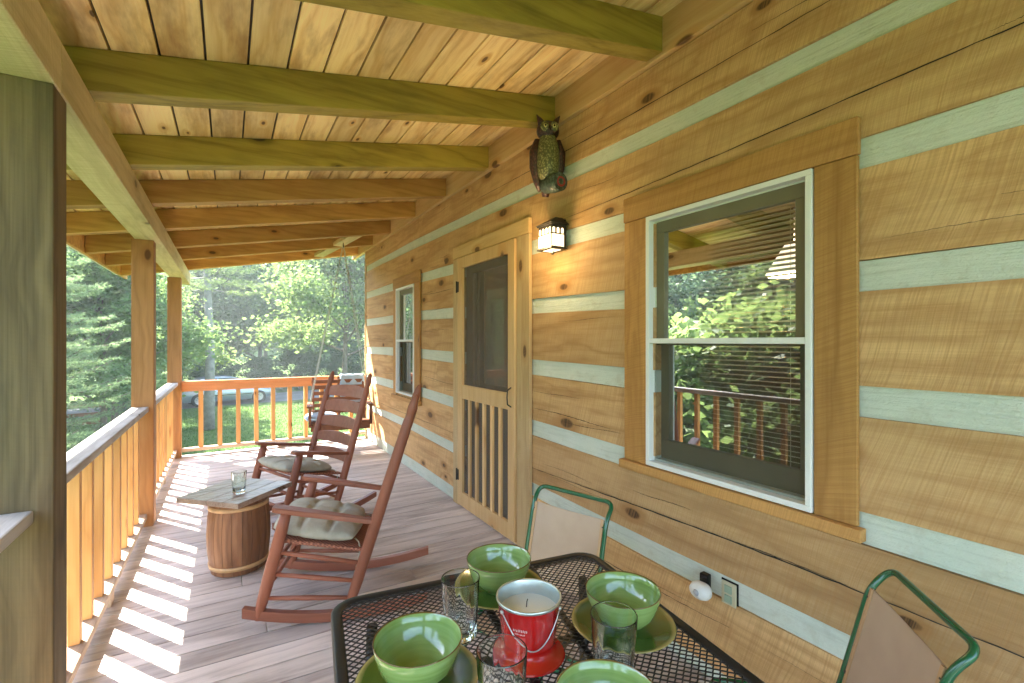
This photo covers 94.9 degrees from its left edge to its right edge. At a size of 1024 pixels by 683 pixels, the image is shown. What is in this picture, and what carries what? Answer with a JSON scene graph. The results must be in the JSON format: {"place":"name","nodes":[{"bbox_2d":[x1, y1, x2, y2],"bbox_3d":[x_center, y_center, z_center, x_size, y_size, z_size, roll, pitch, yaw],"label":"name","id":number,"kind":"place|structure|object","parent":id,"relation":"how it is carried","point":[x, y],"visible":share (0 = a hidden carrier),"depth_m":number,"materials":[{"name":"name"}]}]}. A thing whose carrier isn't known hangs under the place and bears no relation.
{"place":"outdoors","nodes":[
{"label":"outdoors","id":0,"kind":"place"},
{"bbox_2d":[66,389,333,417],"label":"driveway","id":1,"kind":"structure","parent":0,"point":[296,395],"depth_m":25.84,"materials":[{"name":"grey asphalt"}]},
{"bbox_2d":[182,375,276,406],"bbox_3d":[-15.061,2.519,24.723,4.610,1.450,2.000,0,0,-44],"label":"parked car","id":2,"kind":"object","parent":1,"relation":"on","point":[192,396],"visible":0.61,"depth_m":24.15,"materials":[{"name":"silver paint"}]},
{"bbox_2d":[66,335,364,454],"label":"ground","id":3,"kind":"structure","parent":0,"point":[281,389],"depth_m":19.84,"materials":[{"name":"green plant"}]},
{"bbox_2d":[66,401,89,451],"bbox_3d":[-11.534,2.149,10.701,3.155,2.320,2.717,0,0,41],"label":"bush","id":4,"kind":"object","parent":3,"relation":"on","point":[70,426],"depth_m":11.16,"materials":[{"name":"green plant"}]},
{"bbox_2d":[66,404,100,425],"bbox_3d":[-16.033,2.700,16.077,3.320,1.200,0.155,0,0,-39],"label":"rail fence","id":5,"kind":"object","parent":3,"relation":"on","point":[81,414],"visible":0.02,"depth_m":16.66,"materials":[{"name":"grey wood"}]},
{"bbox_2d":[67,288,122,377],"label":"broadleaf tree","id":6,"kind":"object","parent":3,"relation":"on","point":[96,322],"depth_m":13.61,"materials":[{"name":"green plant"}]},
{"bbox_2d":[78,390,130,416],"bbox_3d":[-15.557,2.292,18.640,2.377,2.030,2.760,0,0,14],"label":"bush","id":7,"kind":"object","parent":3,"relation":"on","point":[124,410],"visible":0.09,"depth_m":18.22,"materials":[{"name":"green plant"}]},
{"bbox_2d":[66,246,159,451],"bbox_3d":[-9.777,-0.446,9.667,4.459,7.488,4.333,0,0,-19],"label":"pine tree","id":8,"kind":"object","parent":3,"relation":"on","point":[77,363],"visible":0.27,"depth_m":10.06,"materials":[{"name":"green plant"}]},
{"bbox_2d":[66,289,194,395],"bbox_3d":[-17.220,-1.380,21.564,5.574,9.360,5.416,0,0,-11],"label":"pine tree","id":9,"kind":"object","parent":3,"relation":"on","point":[187,372],"visible":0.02,"depth_m":22.91,"materials":[{"name":"green plant"}]},
{"bbox_2d":[66,246,247,428],"bbox_3d":[-11.644,0.088,13.095,7.280,6.429,5.441,0,0,0],"label":"broadleaf tree","id":10,"kind":"object","parent":3,"relation":"on","point":[116,297],"visible":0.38,"depth_m":12.72,"materials":[{"name":"green plant"}]},
{"bbox_2d":[67,270,250,421],"bbox_3d":[-14.343,-0.232,17.563,8.008,7.072,5.985,0,0,-31],"label":"broadleaf tree","id":11,"kind":"object","parent":3,"relation":"on","point":[219,357],"visible":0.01,"depth_m":18.29,"materials":[{"name":"green plant"}]},
{"bbox_2d":[182,348,248,380],"bbox_3d":[-17.809,1.864,28.379,3.943,2.901,3.396,0,0,-4],"label":"bush","id":12,"kind":"object","parent":3,"relation":"on","point":[232,369],"visible":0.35,"depth_m":27.87,"materials":[{"name":"green plant"}]},
{"bbox_2d":[161,265,283,430],"bbox_3d":[-11.098,-2.955,17.157,4.241,12.511,4.727,0,0,7],"label":"tree","id":13,"kind":"object","parent":3,"relation":"on","point":[208,399],"visible":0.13,"depth_m":17.22,"materials":[{"name":"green plant"}]},
{"bbox_2d":[182,266,278,369],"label":"broadleaf tree","id":14,"kind":"object","parent":3,"relation":"on","point":[222,312],"visible":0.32,"depth_m":28.09,"materials":[{"name":"green plant"}]},
{"bbox_2d":[190,263,331,356],"bbox_3d":[-16.905,-2.852,31.763,11.617,12.320,10.880,0,0,23],"label":"broadleaf tree","id":15,"kind":"object","parent":3,"relation":"on","point":[263,306],"visible":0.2,"depth_m":29.31,"materials":[{"name":"green plant"}]},
{"bbox_2d":[236,355,286,378],"bbox_3d":[-15.955,2.006,30.068,3.057,2.610,3.549,0,0,23],"label":"bush","id":16,"kind":"object","parent":3,"relation":"on","point":[260,367],"visible":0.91,"depth_m":29.33,"materials":[{"name":"green plant"}]},
{"bbox_2d":[245,264,297,357],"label":"broadleaf tree","id":17,"kind":"object","parent":3,"relation":"on","point":[265,353],"depth_m":39.69,"materials":[{"name":"green plant"}]},
{"bbox_2d":[221,254,364,373],"bbox_3d":[-8.125,-1.939,24.660,8.887,10.501,11.891,0,0,42],"label":"broadleaf tree","id":18,"kind":"object","parent":3,"relation":"on","point":[307,274],"visible":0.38,"depth_m":22.65,"materials":[{"name":"green plant"}]},
{"bbox_2d":[231,260,364,376],"bbox_3d":[-15.132,-2.035,35.242,12.159,10.689,10.968,0,0,31],"label":"broadleaf tree","id":19,"kind":"object","parent":3,"relation":"on","point":[338,342],"visible":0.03,"depth_m":34.15,"materials":[{"name":"green plant"}]},
{"bbox_2d":[272,347,332,389],"bbox_3d":[-14.377,1.721,31.851,3.736,3.191,4.338,0,0,-40],"label":"bush","id":20,"kind":"object","parent":3,"relation":"on","point":[303,368],"visible":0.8,"depth_m":31.26,"materials":[{"name":"green plant"}]},
{"bbox_2d":[251,318,364,345],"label":"distant woods","id":21,"kind":"object","parent":3,"relation":"on","point":[275,343],"depth_m":59.66,"materials":[{"name":"green plant"}]},
{"bbox_2d":[314,343,364,375],"bbox_3d":[-11.675,1.721,32.558,4.338,3.191,3.736,0,0,-13],"label":"bush","id":22,"kind":"object","parent":3,"relation":"on","point":[352,366],"visible":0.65,"depth_m":32.09,"materials":[{"name":"green plant"}]},
{"bbox_2d":[314,260,364,343],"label":"broadleaf tree","id":23,"kind":"object","parent":3,"relation":"on","point":[353,324],"visible":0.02,"depth_m":33.28,"materials":[{"name":"green plant"}]},
{"bbox_2d":[352,0,1023,682],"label":"log cabin","id":24,"kind":"object","parent":3,"relation":"on","point":[672,372],"visible":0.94,"depth_m":1.89,"materials":[{"name":"brown wood"}]},
{"bbox_2d":[0,0,682,284],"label":"porch roof","id":25,"kind":"structure","parent":24,"relation":"attached to","point":[204,134],"depth_m":2.39,"materials":[{"name":"brown wood"}]},
{"bbox_2d":[307,243,373,431],"bbox_3d":[-2.335,-0.081,6.368,0.810,2.482,0.698,0,0,-23],"label":"porch swing","id":26,"kind":"object","parent":25,"relation":"hanging from","point":[366,422],"visible":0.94,"depth_m":6.24,"materials":[{"name":"wood"}]},
{"bbox_2d":[304,412,336,421],"bbox_3d":[-2.508,0.986,6.176,0.400,0.090,0.460,0,0,-23],"label":"swing cushion","id":27,"kind":"object","parent":26,"relation":"on","point":[314,415],"visible":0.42,"depth_m":6.06,"materials":[{"name":"white fabric"}]},
{"bbox_2d":[340,373,363,401],"bbox_3d":[-2.285,0.663,6.722,0.332,0.404,0.119,0,0,-23],"label":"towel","id":28,"kind":"object","parent":26,"relation":"on","point":[353,377],"visible":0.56,"depth_m":6.71,"materials":[{"name":"fabric"}]},
{"bbox_2d":[391,270,421,405],"bbox_3d":[-1.149,-0.040,5.493,0.245,1.460,0.980,0,0,-31],"label":"window","id":29,"kind":"structure","parent":24,"relation":"in","point":[406,288],"depth_m":5.54,"materials":[{"name":"brown wood"}]},
{"bbox_2d":[456,238,516,541],"bbox_3d":[-0.246,0.346,3.757,0.072,2.158,1.005,0,0,-31],"label":"screen door","id":30,"kind":"structure","parent":24,"relation":"in","point":[486,283],"depth_m":3.69,"materials":[{"name":"brown wood"}]},
{"bbox_2d":[529,115,566,196],"bbox_3d":[0.230,-1.137,2.887,0.232,0.477,0.197,0,0,38],"label":"owl decoy","id":31,"kind":"object","parent":24,"relation":"attached to","point":[547,159],"visible":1,"depth_m":2.83,"materials":[{"name":"brown plastic"}]},
{"bbox_2d":[536,217,568,254],"bbox_3d":[0.247,-0.651,2.895,0.142,0.233,0.166,0,0,-31],"label":"wall lantern","id":32,"kind":"object","parent":24,"relation":"attached to","point":[552,236],"depth_m":2.85,"materials":[{"name":"glass"}]},
{"bbox_2d":[689,571,711,600],"bbox_3d":[0.806,1.039,1.989,0.090,0.093,0.097,0,0,-31],"label":"air freshener","id":33,"kind":"object","parent":24,"relation":"attached to","point":[700,589],"visible":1,"depth_m":1.97,"materials":[{"name":"white plastic"}]},
{"bbox_2d":[722,577,738,608],"bbox_3d":[0.901,1.046,1.951,0.020,0.103,0.076,0,0,-31],"label":"wall outlet","id":34,"kind":"object","parent":24,"relation":"attached to","point":[730,593],"depth_m":1.94,"materials":[{"name":"beige plastic"}]},
{"bbox_2d":[619,116,865,543],"bbox_3d":[0.940,-0.043,2.036,0.245,1.385,1.091,0,0,-31],"label":"window","id":35,"kind":"structure","parent":24,"relation":"in","point":[692,248],"depth_m":1.90,"materials":[{"name":"brown wood"}]},
{"bbox_2d":[765,203,794,277],"bbox_3d":[1.631,-0.767,2.715,0.304,0.764,0.304,0,0,-31],"label":"pendant lamp","id":36,"kind":"object","parent":24,"relation":"hanging from","point":[781,262],"visible":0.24,"depth_m":2.68,"materials":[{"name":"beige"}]},
{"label":"deck frame","id":37,"kind":"structure","parent":3,"relation":"on","visible":0},
{"bbox_2d":[72,437,710,682],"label":"deck floor","id":38,"kind":"structure","parent":37,"relation":"on","point":[173,614],"depth_m":2.77,"materials":[{"name":"wood"}]},
{"bbox_2d":[0,511,32,552],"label":"railing","id":39,"kind":"object","parent":38,"relation":"on","point":[13,526],"visible":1,"depth_m":1.32,"materials":[{"name":"white wood"}]},
{"bbox_2d":[0,73,65,682],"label":"porch post","id":40,"kind":"object","parent":38,"relation":"on","point":[33,359],"visible":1,"depth_m":1.43,"materials":[{"name":"brown wood"}]},
{"bbox_2d":[66,407,148,682],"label":"railing","id":41,"kind":"object","parent":38,"relation":"on","point":[105,521],"visible":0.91,"depth_m":2.46,"materials":[{"name":"brown wood"}]},
{"bbox_2d":[131,238,155,526],"bbox_3d":[-2.913,0.327,3.719,0.140,2.246,0.140,0,0,-31],"label":"porch post","id":42,"kind":"object","parent":38,"relation":"on","point":[143,323],"visible":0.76,"depth_m":3.67,"materials":[{"name":"brown wood"}]},
{"bbox_2d":[156,383,177,497],"bbox_3d":[-3.575,0.980,4.786,0.110,0.940,2.368,0,0,-31],"label":"railing","id":43,"kind":"object","parent":38,"relation":"on","point":[166,453],"visible":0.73,"depth_m":4.87,"materials":[{"name":"brown wood"}]},
{"bbox_2d":[167,277,181,458],"bbox_3d":[-4.212,0.327,5.868,0.140,2.246,0.140,0,0,-31],"label":"porch post","id":44,"kind":"object","parent":38,"relation":"on","point":[174,329],"visible":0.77,"depth_m":5.82,"materials":[{"name":"brown wood"}]},
{"bbox_2d":[176,478,291,577],"bbox_3d":[-1.767,1.198,3.022,0.455,0.496,0.456,0,0,14],"label":"barrel table","id":45,"kind":"object","parent":38,"relation":"on","point":[238,527],"visible":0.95,"depth_m":2.90,"materials":[{"name":"brown wood"}]},
{"bbox_2d":[231,470,246,494],"bbox_3d":[-1.712,0.882,2.947,0.086,0.135,0.086,0,0,-31],"label":"drinking glass","id":46,"kind":"object","parent":45,"relation":"on","point":[238,478],"visible":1,"depth_m":2.92,"materials":[{"name":"clear glass"}]},
{"bbox_2d":[181,375,365,451],"bbox_3d":[-3.181,0.975,6.490,2.266,0.950,0.090,0,0,-31],"label":"railing","id":47,"kind":"object","parent":38,"relation":"on","point":[201,386],"visible":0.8,"depth_m":6.30,"materials":[{"name":"brown wood"}]},
{"bbox_2d":[252,371,376,529],"bbox_3d":[-1.711,0.861,3.986,0.632,1.166,0.914,0,0,36],"label":"rocking chair","id":48,"kind":"object","parent":38,"relation":"on","point":[354,425],"visible":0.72,"depth_m":4.08,"materials":[{"name":"brown wood"}]},
{"bbox_2d":[258,456,337,477],"bbox_3d":[-1.785,1.056,3.885,0.490,0.193,0.484,0,-12,36],"label":"seat cushion","id":49,"kind":"object","parent":48,"relation":"on","point":[285,463],"visible":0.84,"depth_m":3.75,"materials":[{"name":"fabric"}]},
{"bbox_2d":[242,384,427,622],"bbox_3d":[-0.949,0.861,2.712,0.913,1.166,0.632,0,0,-10],"label":"rocking chair","id":50,"kind":"object","parent":38,"relation":"on","point":[366,535],"visible":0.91,"depth_m":2.44,"materials":[{"name":"brown wood"}]},
{"bbox_2d":[273,497,370,566],"bbox_3d":[-1.073,1.056,2.692,0.484,0.193,0.490,12,-2,-9],"label":"seat cushion","id":51,"kind":"object","parent":50,"relation":"on","point":[318,529],"visible":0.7,"depth_m":2.53,"materials":[{"name":"fabric"}]},
{"bbox_2d":[463,484,613,682],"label":"patio chair","id":52,"kind":"object","parent":38,"relation":"on","point":[553,531],"visible":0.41,"depth_m":2.01,"materials":[{"name":"green metal"}]},
{"bbox_2d":[331,552,764,682],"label":"patio table","id":53,"kind":"object","parent":38,"relation":"on","point":[341,660],"visible":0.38,"depth_m":1.19,"materials":[{"name":"black metal"}]},
{"bbox_2d":[355,644,477,682],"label":"plate","id":54,"kind":"object","parent":53,"relation":"on","point":[464,669],"visible":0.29,"depth_m":1.00,"materials":[{"name":"green ceramic"}]},
{"bbox_2d":[372,612,461,682],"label":"bowl","id":55,"kind":"object","parent":54,"relation":"on","point":[419,647],"visible":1,"depth_m":1.03,"materials":[{"name":"green ceramic"}]},
{"bbox_2d":[441,568,479,644],"bbox_3d":[-0.125,0.647,1.145,0.094,0.145,0.094,0,0,-31],"label":"drinking glass","id":56,"kind":"object","parent":53,"relation":"on","point":[460,592],"visible":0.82,"depth_m":1.11,"materials":[{"name":"clear glass"}]},
{"bbox_2d":[476,634,527,682],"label":"drinking glass","id":57,"kind":"object","parent":53,"relation":"on","point":[501,658],"visible":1,"depth_m":0.90,"materials":[{"name":"clear glass"}]},
{"bbox_2d":[478,569,541,609],"bbox_3d":[-0.038,0.709,1.356,0.256,0.020,0.256,0,0,-31],"label":"plate","id":58,"kind":"object","parent":53,"relation":"on","point":[487,601],"visible":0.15,"depth_m":1.30,"materials":[{"name":"green ceramic"}]},
{"bbox_2d":[467,543,530,595],"bbox_3d":[-0.038,0.666,1.356,0.185,0.090,0.185,0,0,-29],"label":"bowl","id":59,"kind":"object","parent":58,"relation":"on","point":[495,566],"visible":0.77,"depth_m":1.41,"materials":[{"name":"green ceramic"}]},
{"bbox_2d":[496,578,564,677],"bbox_3d":[0.039,0.652,1.087,0.168,0.134,0.168,0,0,-31],"label":"candle bucket","id":60,"kind":"object","parent":53,"relation":"on","point":[530,609],"visible":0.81,"depth_m":1.04,"materials":[{"name":"red metal"}]},
{"bbox_2d":[590,601,637,666],"bbox_3d":[0.215,0.647,0.992,0.098,0.145,0.098,0,0,-31],"label":"drinking glass","id":61,"kind":"object","parent":53,"relation":"on","point":[614,629],"visible":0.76,"depth_m":0.96,"materials":[{"name":"clear glass"}]},
{"bbox_2d":[571,597,676,653],"bbox_3d":[0.279,0.709,1.183,0.256,0.020,0.256,0,0,-31],"label":"plate","id":62,"kind":"object","parent":53,"relation":"on","point":[658,632],"visible":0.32,"depth_m":1.15,"materials":[{"name":"green ceramic"}]},
{"bbox_2d":[585,570,660,630],"bbox_3d":[0.279,0.666,1.183,0.186,0.090,0.184,0,0,-12],"label":"bowl","id":63,"kind":"object","parent":62,"relation":"on","point":[640,595],"visible":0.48,"depth_m":1.24,"materials":[{"name":"green ceramic"}]},
{"bbox_2d":[709,569,979,682],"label":"patio chair","id":64,"kind":"object","parent":38,"relation":"on","point":[886,644],"visible":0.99,"depth_m":1.26,"materials":[{"name":"green metal"}]},
{"bbox_3d":[0.169,0.709,0.829,0.256,0.019,0.256,0,0,-31],"label":"plate","id":65,"kind":"object","parent":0,"visible":0},
{"bbox_2d":[556,658,652,682],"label":"bowl","id":66,"kind":"object","parent":65,"relation":"on","point":[597,670],"visible":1,"depth_m":0.91,"materials":[{"name":"green ceramic"}]}
]}

